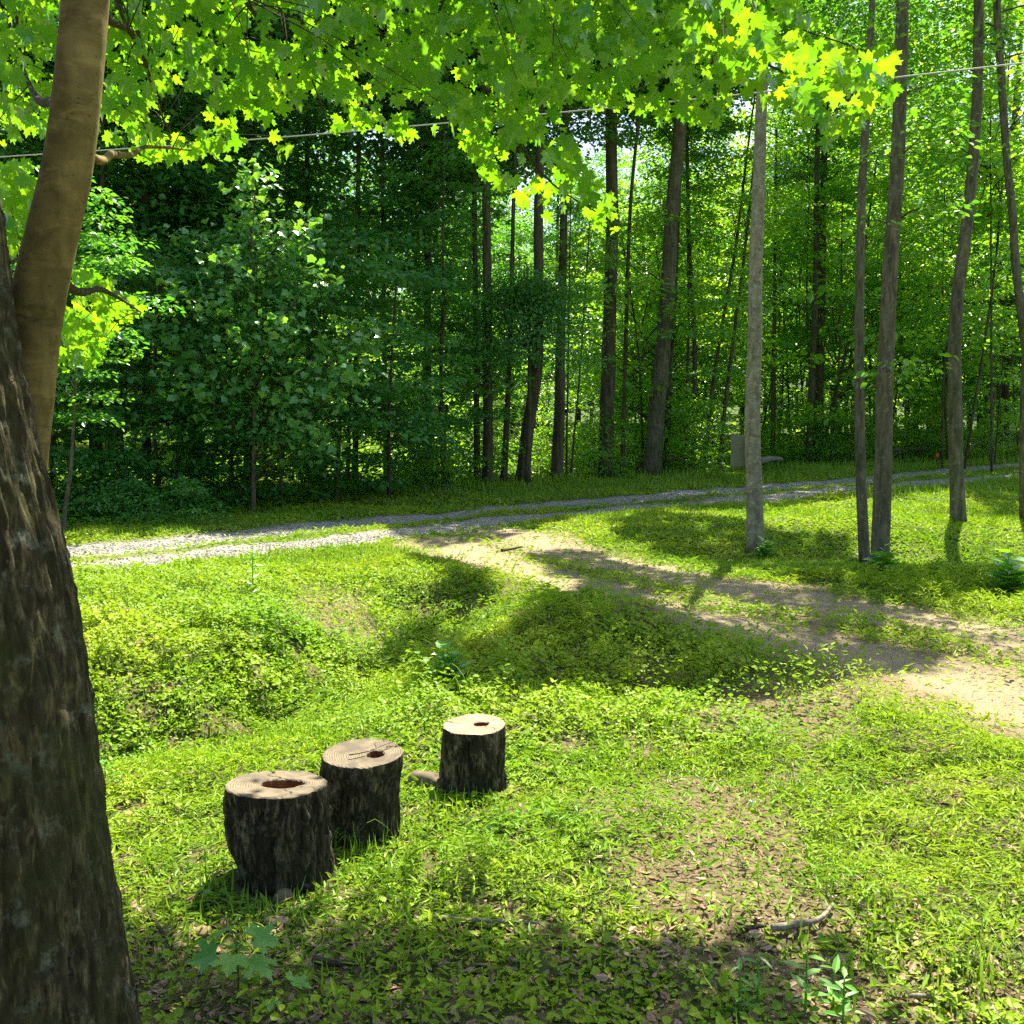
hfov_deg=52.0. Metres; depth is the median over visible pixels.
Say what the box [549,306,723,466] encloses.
young tree
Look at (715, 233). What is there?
forest tree
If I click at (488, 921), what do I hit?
stick
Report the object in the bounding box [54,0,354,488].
forest tree
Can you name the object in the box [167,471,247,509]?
shrub
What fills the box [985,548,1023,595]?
weed
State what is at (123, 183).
forest tree
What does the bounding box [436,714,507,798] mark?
log stump
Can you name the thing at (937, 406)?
shrub
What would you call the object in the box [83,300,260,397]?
young tree
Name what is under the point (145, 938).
stick
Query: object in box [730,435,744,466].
sign board
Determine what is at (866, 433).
shrub
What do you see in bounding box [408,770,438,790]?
wood chunk
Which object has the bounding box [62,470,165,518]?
shrub
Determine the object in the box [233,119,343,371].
young tree
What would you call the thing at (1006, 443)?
shrub
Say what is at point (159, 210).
forest tree
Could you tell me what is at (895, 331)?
forest tree
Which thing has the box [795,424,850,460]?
shrub
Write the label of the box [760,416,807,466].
shrub
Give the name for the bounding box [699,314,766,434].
young tree
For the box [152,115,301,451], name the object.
forest tree
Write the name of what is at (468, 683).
grass tuft
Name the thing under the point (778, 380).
young tree
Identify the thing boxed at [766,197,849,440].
young tree
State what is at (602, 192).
forest tree
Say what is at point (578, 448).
shrub
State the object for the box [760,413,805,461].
shrub
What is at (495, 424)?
shrub
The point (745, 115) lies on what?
young tree
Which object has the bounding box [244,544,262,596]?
weed
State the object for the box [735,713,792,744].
grass tuft
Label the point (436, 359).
forest tree
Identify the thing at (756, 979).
weed
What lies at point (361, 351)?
young tree
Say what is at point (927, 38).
young tree
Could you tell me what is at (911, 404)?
forest tree
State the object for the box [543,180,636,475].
forest tree
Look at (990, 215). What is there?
young tree
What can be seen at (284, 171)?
forest tree
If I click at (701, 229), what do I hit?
young tree
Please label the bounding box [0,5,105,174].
forest tree
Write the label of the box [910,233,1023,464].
young tree
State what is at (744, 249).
forest tree
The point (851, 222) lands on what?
forest tree
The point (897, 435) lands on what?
shrub
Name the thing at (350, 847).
grass tuft
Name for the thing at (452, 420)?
young tree
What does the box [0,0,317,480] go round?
forest tree
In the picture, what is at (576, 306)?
forest tree
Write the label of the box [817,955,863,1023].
weed
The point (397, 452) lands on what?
shrub
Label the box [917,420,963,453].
shrub
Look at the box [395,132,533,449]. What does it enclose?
forest tree
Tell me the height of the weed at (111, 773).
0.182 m
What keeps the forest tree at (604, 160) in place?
on the ground at (705, 913)
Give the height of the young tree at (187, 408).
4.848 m
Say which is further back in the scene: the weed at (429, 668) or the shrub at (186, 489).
the shrub at (186, 489)
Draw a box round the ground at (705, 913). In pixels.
[49,395,1023,1023]
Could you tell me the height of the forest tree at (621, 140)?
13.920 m
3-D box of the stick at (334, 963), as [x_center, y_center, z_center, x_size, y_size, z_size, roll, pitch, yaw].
[-0.514,1.305,3.038,0.144,0.030,0.036,2,5,18]
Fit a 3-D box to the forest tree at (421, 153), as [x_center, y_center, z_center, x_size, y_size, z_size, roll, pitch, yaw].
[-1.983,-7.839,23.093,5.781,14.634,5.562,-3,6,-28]
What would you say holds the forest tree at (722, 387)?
on the ground at (705, 913)
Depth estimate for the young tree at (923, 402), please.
46.88 m
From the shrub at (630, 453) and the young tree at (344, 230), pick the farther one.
the shrub at (630, 453)
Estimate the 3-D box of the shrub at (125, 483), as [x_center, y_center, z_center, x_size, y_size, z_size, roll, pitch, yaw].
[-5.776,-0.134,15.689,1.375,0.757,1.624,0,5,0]
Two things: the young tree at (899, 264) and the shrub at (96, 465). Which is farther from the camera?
the young tree at (899, 264)
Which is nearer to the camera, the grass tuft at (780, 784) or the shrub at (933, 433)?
the grass tuft at (780, 784)
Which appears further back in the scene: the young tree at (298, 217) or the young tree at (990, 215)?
the young tree at (990, 215)
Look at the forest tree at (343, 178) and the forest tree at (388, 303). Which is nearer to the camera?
the forest tree at (343, 178)
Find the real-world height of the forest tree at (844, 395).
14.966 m
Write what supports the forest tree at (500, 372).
on the ground at (705, 913)
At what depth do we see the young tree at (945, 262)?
27.86 m
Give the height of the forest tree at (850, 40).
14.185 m
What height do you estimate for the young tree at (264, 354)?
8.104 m
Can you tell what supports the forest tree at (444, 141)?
on the ground at (705, 913)
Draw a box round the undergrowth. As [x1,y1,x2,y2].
[48,423,1019,527]
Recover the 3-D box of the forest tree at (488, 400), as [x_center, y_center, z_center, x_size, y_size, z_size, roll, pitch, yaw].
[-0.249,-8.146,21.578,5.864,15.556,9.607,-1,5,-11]
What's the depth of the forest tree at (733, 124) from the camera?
26.89 m
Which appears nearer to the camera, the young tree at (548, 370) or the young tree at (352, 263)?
the young tree at (352, 263)
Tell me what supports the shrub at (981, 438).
on the ground at (705, 913)
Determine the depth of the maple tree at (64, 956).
3.29 m
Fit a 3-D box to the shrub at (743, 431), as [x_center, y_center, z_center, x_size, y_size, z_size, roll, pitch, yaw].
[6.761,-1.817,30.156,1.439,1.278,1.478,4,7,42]
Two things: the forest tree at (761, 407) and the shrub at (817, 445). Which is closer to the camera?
the shrub at (817, 445)
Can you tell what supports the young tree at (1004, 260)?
on the ground at (705, 913)
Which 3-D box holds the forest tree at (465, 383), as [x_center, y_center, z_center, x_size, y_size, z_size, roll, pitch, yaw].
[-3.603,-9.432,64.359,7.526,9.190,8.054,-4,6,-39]
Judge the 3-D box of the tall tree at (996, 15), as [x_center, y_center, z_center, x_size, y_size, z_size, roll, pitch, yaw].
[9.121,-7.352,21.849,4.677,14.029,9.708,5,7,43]
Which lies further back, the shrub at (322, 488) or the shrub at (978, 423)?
the shrub at (978, 423)
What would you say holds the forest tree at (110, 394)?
on the ground at (705, 913)
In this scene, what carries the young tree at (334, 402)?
on the ground at (705, 913)
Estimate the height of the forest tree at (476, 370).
14.352 m
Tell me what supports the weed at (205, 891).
on the ground at (705, 913)
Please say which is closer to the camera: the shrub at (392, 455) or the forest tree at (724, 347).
the shrub at (392, 455)
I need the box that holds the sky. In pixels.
[3,0,1023,295]
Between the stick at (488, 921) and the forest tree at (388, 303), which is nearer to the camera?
the stick at (488, 921)
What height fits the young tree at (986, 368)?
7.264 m
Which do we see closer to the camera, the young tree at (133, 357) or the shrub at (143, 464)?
the shrub at (143, 464)
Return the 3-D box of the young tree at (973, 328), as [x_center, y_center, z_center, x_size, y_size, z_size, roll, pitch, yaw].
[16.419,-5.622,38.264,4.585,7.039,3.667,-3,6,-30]
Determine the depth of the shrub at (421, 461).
23.25 m
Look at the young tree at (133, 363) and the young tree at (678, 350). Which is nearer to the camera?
the young tree at (133, 363)
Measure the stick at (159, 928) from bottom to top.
0.026 m
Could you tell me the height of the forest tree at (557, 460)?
16.506 m
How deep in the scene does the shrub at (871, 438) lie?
29.66 m
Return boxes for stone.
[193,925,209,939]
[264,916,288,926]
[274,888,292,903]
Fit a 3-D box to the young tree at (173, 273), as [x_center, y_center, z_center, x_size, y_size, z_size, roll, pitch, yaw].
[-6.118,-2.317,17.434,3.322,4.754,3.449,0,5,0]
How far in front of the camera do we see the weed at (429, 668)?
6.24 m
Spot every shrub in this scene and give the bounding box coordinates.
[49,447,160,518]
[51,447,208,520]
[54,485,87,505]
[57,503,63,521]
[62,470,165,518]
[75,478,176,523]
[93,443,250,512]
[113,476,232,523]
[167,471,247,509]
[236,447,374,502]
[355,450,422,485]
[364,409,474,494]
[367,445,437,469]
[376,397,466,484]
[399,418,463,482]
[405,385,525,482]
[408,408,500,476]
[448,393,548,477]
[509,398,592,470]
[550,402,638,478]
[563,436,598,463]
[564,411,631,466]
[570,402,644,464]
[570,425,618,467]
[618,431,645,465]
[620,412,704,468]
[627,408,703,458]
[632,382,735,473]
[639,399,728,473]
[640,416,704,462]
[724,426,775,462]
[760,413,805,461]
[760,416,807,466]
[780,388,868,463]
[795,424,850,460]
[823,397,874,462]
[827,408,874,459]
[837,412,894,458]
[843,424,894,462]
[866,419,918,458]
[873,423,910,453]
[893,393,971,459]
[893,412,944,454]
[897,397,988,456]
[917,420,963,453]
[920,420,969,458]
[963,421,1012,459]
[963,426,985,453]
[972,407,1019,457]
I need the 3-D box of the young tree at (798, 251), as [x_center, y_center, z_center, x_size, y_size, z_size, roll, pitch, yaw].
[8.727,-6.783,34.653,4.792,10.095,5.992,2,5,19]
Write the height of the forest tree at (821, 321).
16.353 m
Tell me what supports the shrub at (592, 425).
on the ground at (705, 913)
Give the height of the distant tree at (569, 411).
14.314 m
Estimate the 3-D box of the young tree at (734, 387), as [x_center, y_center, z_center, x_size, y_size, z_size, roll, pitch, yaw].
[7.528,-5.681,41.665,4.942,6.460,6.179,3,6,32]
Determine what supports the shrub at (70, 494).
on the ground at (705, 913)
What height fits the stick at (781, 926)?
0.027 m
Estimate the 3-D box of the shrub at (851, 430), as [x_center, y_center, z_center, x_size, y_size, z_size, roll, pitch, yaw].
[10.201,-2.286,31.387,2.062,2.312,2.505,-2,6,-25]
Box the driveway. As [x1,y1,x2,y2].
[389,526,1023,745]
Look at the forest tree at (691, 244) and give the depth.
26.74 m
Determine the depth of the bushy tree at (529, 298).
21.54 m
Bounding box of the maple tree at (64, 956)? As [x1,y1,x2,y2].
[0,0,919,1023]
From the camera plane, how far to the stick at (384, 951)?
3.10 m
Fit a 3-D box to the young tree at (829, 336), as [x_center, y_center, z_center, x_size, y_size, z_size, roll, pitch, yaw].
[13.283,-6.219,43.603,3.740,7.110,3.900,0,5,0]
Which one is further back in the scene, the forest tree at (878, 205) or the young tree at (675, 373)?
the forest tree at (878, 205)
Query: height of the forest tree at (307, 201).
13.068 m
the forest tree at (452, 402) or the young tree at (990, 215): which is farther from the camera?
the forest tree at (452, 402)
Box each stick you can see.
[127,932,163,939]
[148,909,178,958]
[311,955,357,966]
[361,939,402,965]
[433,914,538,923]
[500,546,521,551]
[740,924,766,933]
[770,903,834,931]
[903,993,951,1001]
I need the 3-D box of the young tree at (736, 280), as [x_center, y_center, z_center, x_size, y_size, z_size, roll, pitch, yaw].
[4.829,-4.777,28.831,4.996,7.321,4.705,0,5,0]
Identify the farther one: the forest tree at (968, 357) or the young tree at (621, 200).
the forest tree at (968, 357)
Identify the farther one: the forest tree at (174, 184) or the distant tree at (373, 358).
the distant tree at (373, 358)
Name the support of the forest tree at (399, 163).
on the ground at (705, 913)
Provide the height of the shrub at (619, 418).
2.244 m
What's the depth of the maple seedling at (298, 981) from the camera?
2.83 m
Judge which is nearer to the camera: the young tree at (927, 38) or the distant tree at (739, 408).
the young tree at (927, 38)
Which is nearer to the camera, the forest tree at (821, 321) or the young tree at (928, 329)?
the forest tree at (821, 321)
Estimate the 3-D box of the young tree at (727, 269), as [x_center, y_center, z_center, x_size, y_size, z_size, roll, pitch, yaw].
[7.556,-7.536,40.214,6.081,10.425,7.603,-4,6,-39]
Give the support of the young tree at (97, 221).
on the ground at (705, 913)
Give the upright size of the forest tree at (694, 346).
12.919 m
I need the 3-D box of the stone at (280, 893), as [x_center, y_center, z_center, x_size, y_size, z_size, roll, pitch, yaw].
[-0.758,1.281,3.489,0.059,0.051,0.066,-2,5,-24]
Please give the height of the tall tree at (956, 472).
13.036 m
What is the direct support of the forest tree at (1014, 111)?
on the ground at (705, 913)
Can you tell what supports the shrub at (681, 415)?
on the ground at (705, 913)
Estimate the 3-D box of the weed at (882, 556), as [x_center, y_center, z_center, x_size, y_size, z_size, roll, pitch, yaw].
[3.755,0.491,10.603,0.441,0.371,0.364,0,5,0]
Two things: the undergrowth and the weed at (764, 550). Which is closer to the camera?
the weed at (764, 550)
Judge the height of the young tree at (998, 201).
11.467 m
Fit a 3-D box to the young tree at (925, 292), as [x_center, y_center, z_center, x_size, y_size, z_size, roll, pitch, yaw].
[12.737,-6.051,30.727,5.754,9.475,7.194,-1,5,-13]
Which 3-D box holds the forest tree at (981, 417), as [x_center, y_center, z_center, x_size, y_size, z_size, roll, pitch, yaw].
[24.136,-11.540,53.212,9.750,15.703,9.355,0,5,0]
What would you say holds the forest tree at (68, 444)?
on the ground at (705, 913)
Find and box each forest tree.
[0,0,177,271]
[0,0,210,260]
[0,0,240,491]
[0,0,306,494]
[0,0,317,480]
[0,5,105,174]
[0,16,181,260]
[25,0,345,482]
[25,92,135,449]
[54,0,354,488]
[90,0,390,486]
[99,147,172,452]
[135,108,265,447]
[140,1,394,478]
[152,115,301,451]
[185,4,510,480]
[211,0,462,478]
[217,114,327,318]
[239,6,551,479]
[256,113,400,439]
[286,117,362,360]
[298,0,539,480]
[336,165,448,437]
[348,2,503,481]
[365,31,556,483]
[367,228,548,432]
[374,189,576,399]
[375,184,470,397]
[376,94,511,488]
[378,187,549,426]
[384,0,602,486]
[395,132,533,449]
[398,184,493,414]
[412,196,583,436]
[419,306,518,415]
[447,0,606,482]
[448,6,671,482]
[470,154,633,446]
[476,2,688,478]
[500,252,623,424]
[502,229,582,428]
[528,183,611,477]
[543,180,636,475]
[544,144,645,317]
[546,163,649,430]
[561,0,825,468]
[569,4,718,478]
[573,173,654,417]
[577,125,771,435]
[580,24,694,474]
[583,244,655,426]
[591,163,747,432]
[594,146,734,363]
[616,193,795,438]
[621,34,769,468]
[622,188,798,434]
[634,128,750,459]
[641,0,860,475]
[655,0,1018,462]
[659,147,823,470]
[667,0,1015,459]
[680,89,805,462]
[707,187,826,432]
[724,152,802,433]
[725,185,827,432]
[729,128,850,461]
[762,161,929,429]
[765,129,876,434]
[781,133,906,406]
[788,204,934,434]
[812,119,961,422]
[818,156,877,460]
[843,167,988,437]
[843,342,852,436]
[848,138,1023,421]
[850,82,1023,430]
[852,168,938,430]
[906,80,1023,449]
[907,0,1023,452]
[926,156,1023,446]
[930,165,1002,436]
[931,125,1019,432]
[987,244,1023,424]
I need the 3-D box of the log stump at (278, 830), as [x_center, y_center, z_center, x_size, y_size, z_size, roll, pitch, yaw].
[-0.808,1.129,3.683,0.390,0.392,0.380,0,5,0]
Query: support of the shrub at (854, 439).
on the ground at (705, 913)
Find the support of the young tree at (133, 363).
on the ground at (705, 913)
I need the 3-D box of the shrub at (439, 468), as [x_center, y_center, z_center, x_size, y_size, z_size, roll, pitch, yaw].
[-1.813,-1.054,20.781,2.146,1.981,1.767,-2,5,-20]
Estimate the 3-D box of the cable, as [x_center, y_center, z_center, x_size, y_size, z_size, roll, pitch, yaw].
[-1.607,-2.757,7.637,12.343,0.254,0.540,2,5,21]
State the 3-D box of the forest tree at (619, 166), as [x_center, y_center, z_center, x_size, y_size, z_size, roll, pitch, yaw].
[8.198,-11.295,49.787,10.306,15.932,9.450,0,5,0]
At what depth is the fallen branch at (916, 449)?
33.22 m
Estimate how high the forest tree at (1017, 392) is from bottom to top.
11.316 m
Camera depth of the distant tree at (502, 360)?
68.46 m
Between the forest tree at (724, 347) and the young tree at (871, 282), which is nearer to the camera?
the young tree at (871, 282)
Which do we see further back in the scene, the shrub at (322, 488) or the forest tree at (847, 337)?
the forest tree at (847, 337)
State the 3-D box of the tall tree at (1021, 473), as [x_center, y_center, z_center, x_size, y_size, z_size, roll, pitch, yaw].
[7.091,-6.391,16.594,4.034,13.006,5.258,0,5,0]
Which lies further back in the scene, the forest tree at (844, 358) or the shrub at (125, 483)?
the forest tree at (844, 358)
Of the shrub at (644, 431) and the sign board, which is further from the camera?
the shrub at (644, 431)
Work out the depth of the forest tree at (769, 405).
58.92 m
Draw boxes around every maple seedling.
[187,920,280,1006]
[252,969,312,1021]
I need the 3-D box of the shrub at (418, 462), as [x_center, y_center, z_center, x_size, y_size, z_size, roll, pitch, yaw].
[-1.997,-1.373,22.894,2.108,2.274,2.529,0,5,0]
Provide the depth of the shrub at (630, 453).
29.05 m
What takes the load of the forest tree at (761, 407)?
on the ground at (705, 913)
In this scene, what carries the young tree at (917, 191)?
on the ground at (705, 913)
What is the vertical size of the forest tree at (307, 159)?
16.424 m
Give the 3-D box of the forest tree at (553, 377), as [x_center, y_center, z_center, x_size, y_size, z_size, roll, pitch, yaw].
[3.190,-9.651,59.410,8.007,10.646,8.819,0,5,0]
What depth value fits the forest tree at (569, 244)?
23.77 m
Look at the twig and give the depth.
4.03 m
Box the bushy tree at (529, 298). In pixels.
[417,258,621,485]
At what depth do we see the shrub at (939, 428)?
33.08 m
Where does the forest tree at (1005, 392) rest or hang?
on the ground at (705, 913)
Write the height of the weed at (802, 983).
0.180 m
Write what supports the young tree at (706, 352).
on the ground at (705, 913)
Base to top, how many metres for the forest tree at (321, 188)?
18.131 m
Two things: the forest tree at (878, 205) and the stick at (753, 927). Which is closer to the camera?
the stick at (753, 927)
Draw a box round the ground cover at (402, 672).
[48,440,1023,1023]
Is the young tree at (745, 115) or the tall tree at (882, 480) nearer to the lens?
the tall tree at (882, 480)
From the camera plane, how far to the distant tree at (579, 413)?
90.24 m
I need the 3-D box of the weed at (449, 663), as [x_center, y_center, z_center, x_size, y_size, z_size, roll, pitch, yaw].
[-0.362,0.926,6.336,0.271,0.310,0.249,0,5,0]
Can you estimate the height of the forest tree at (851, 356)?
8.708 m
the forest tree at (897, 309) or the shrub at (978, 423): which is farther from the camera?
the forest tree at (897, 309)
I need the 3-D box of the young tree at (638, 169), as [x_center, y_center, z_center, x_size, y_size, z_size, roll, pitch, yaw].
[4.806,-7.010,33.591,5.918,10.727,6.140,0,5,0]
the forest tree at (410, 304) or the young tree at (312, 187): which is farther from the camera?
the forest tree at (410, 304)
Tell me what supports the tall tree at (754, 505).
on the ground at (705, 913)
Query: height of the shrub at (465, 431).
2.581 m
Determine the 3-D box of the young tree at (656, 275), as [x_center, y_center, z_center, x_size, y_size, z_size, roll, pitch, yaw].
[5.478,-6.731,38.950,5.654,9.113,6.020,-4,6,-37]
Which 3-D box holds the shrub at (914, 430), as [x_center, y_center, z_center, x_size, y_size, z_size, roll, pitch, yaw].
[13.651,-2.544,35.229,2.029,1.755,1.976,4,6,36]
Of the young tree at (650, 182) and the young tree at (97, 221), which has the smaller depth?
the young tree at (97, 221)
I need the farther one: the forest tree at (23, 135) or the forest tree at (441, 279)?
the forest tree at (441, 279)
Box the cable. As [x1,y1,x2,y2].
[0,62,1023,157]
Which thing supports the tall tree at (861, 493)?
on the ground at (705, 913)
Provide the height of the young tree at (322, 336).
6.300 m
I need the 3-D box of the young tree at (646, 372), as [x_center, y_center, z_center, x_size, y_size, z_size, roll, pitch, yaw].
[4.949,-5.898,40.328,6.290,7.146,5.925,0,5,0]
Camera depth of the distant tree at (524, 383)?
71.16 m
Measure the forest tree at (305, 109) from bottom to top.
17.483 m
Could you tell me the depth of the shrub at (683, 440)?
30.13 m
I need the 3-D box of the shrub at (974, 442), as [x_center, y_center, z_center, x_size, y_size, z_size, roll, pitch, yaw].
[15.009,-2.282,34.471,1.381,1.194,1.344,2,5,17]
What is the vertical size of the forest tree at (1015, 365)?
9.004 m
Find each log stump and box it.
[222,771,337,896]
[319,738,402,848]
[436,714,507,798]
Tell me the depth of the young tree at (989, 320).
45.93 m
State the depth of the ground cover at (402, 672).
5.49 m
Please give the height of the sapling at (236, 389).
5.826 m
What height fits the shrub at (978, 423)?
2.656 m
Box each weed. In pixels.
[100,760,124,788]
[198,887,210,907]
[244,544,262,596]
[415,651,442,687]
[431,640,471,686]
[719,956,772,1014]
[753,535,775,558]
[780,955,827,1009]
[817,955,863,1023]
[864,543,901,572]
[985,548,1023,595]
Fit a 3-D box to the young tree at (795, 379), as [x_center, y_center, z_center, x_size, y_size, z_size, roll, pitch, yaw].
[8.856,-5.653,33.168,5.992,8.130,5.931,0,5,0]
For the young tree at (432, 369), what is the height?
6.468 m
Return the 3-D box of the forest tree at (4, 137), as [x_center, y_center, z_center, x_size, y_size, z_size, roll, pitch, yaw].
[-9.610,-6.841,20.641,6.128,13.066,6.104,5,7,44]
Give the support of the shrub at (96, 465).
on the ground at (705, 913)
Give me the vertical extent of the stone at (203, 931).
0.044 m
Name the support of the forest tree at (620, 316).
on the ground at (705, 913)
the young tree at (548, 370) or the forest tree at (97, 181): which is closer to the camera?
the forest tree at (97, 181)
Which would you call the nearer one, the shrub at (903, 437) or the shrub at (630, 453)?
the shrub at (630, 453)
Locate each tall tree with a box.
[745,16,768,551]
[827,0,982,564]
[827,0,1023,353]
[854,0,874,563]
[919,0,1023,522]
[1019,309,1023,521]
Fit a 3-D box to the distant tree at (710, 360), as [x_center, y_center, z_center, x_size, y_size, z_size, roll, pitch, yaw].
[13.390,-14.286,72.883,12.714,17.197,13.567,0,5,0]
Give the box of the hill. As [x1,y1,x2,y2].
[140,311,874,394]
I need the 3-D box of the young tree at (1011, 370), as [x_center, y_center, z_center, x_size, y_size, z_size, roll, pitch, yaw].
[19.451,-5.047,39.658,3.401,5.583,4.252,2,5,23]
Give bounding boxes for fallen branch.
[630,461,642,472]
[637,409,646,419]
[665,456,686,461]
[761,456,782,463]
[873,447,940,452]
[892,444,928,456]
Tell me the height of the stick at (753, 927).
0.024 m
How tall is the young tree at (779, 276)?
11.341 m
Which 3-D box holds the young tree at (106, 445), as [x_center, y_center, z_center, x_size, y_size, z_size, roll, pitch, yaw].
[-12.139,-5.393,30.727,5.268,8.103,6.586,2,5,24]
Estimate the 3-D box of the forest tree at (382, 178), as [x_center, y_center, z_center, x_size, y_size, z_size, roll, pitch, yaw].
[-2.730,-9.349,24.046,6.843,17.480,7.080,5,7,43]
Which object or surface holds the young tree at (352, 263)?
on the ground at (705, 913)
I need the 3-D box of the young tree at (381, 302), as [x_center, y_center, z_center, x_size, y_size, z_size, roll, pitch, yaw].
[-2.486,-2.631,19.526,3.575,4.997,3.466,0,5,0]
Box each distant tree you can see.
[331,209,432,404]
[397,235,544,402]
[497,266,554,427]
[524,265,595,417]
[554,307,595,423]
[685,196,778,413]
[720,359,790,422]
[778,267,849,415]
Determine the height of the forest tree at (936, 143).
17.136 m
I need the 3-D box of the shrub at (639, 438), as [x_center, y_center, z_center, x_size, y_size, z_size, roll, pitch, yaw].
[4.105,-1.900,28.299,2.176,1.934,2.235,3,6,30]
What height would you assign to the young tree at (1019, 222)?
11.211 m
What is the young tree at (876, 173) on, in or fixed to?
on the ground at (705, 913)
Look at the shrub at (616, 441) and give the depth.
24.95 m
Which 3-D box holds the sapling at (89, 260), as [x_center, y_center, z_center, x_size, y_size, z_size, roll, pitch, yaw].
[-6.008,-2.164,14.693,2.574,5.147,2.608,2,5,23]
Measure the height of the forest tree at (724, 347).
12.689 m
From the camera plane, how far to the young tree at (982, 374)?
46.83 m
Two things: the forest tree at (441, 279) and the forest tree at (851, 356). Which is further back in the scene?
the forest tree at (441, 279)
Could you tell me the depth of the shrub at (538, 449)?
27.14 m
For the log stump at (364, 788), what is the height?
0.381 m
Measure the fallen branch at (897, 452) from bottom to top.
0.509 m
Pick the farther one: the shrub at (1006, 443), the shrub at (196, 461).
the shrub at (1006, 443)
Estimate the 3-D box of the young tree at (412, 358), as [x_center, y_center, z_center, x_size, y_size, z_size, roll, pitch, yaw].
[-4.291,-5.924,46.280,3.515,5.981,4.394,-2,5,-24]
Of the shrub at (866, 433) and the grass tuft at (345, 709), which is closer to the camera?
the grass tuft at (345, 709)
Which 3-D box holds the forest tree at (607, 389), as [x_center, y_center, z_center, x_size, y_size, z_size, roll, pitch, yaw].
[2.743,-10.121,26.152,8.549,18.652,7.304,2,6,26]
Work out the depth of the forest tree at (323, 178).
23.00 m
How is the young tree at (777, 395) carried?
on the ground at (705, 913)
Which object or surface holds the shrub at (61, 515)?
on the ground at (705, 913)
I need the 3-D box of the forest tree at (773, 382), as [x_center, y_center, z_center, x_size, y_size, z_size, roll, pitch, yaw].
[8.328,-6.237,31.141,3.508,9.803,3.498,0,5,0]
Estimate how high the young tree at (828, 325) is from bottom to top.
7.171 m
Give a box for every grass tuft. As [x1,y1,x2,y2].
[313,694,372,720]
[330,817,383,851]
[450,664,484,701]
[720,760,834,809]
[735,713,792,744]
[918,899,1023,999]
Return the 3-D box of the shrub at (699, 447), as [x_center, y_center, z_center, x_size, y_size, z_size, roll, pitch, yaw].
[4.306,-1.864,26.238,2.428,2.722,2.949,-3,6,-32]
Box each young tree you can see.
[10,252,170,512]
[48,205,178,500]
[49,362,75,458]
[53,226,248,497]
[57,229,174,458]
[59,224,248,502]
[72,222,217,450]
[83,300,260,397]
[85,157,305,484]
[102,230,358,502]
[116,254,209,395]
[119,199,378,486]
[149,219,353,406]
[172,237,383,506]
[206,219,343,460]
[215,235,455,500]
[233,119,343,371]
[234,179,452,485]
[237,281,373,403]
[266,286,405,445]
[285,230,474,497]
[317,344,370,430]
[349,264,542,489]
[368,291,492,439]
[380,309,447,399]
[478,255,586,412]
[492,209,808,460]
[493,340,599,442]
[524,188,741,451]
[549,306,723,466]
[551,267,746,409]
[556,220,746,461]
[566,266,705,442]
[574,126,748,360]
[575,186,776,437]
[578,202,733,433]
[598,205,778,462]
[600,134,751,410]
[624,175,812,442]
[645,174,748,440]
[647,231,766,405]
[647,293,770,443]
[650,271,771,446]
[689,241,879,447]
[692,92,934,441]
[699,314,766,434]
[700,199,897,455]
[701,293,872,441]
[702,148,851,433]
[702,177,854,441]
[706,111,918,377]
[714,101,927,235]
[720,66,891,448]
[722,173,971,461]
[761,309,807,408]
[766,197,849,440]
[769,233,1011,394]
[772,80,949,280]
[776,166,956,445]
[784,281,849,410]
[798,251,924,413]
[802,209,989,420]
[809,94,989,321]
[820,0,1023,468]
[825,295,1021,440]
[826,132,1023,459]
[835,253,1023,400]
[849,238,1018,402]
[874,118,1023,468]
[880,13,1023,472]
[895,241,1023,428]
[896,340,976,428]
[902,251,967,432]
[904,265,1019,401]
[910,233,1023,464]
[925,184,1020,387]
[933,288,1017,424]
[935,115,1023,452]
[975,215,1023,302]
[978,146,1023,256]
[984,314,1020,403]
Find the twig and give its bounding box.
[349,739,400,755]
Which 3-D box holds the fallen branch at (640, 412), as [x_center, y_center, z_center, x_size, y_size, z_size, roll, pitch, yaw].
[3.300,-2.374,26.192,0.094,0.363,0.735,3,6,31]
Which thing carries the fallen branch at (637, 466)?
on the ground at (705, 913)
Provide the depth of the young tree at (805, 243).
30.41 m
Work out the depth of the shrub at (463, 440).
25.05 m
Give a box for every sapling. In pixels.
[10,161,185,530]
[111,152,403,511]
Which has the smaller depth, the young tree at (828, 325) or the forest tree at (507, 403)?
the forest tree at (507, 403)
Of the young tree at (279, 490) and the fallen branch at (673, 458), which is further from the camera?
the fallen branch at (673, 458)
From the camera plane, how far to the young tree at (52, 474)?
16.86 m
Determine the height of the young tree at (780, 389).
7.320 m
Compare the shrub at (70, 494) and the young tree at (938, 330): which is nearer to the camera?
the shrub at (70, 494)
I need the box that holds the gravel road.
[67,463,1018,573]
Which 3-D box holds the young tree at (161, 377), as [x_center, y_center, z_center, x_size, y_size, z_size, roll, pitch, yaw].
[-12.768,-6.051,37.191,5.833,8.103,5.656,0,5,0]
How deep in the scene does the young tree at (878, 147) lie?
33.84 m
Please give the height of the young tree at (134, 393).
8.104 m
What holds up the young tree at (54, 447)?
on the ground at (705, 913)
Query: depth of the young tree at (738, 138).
35.86 m

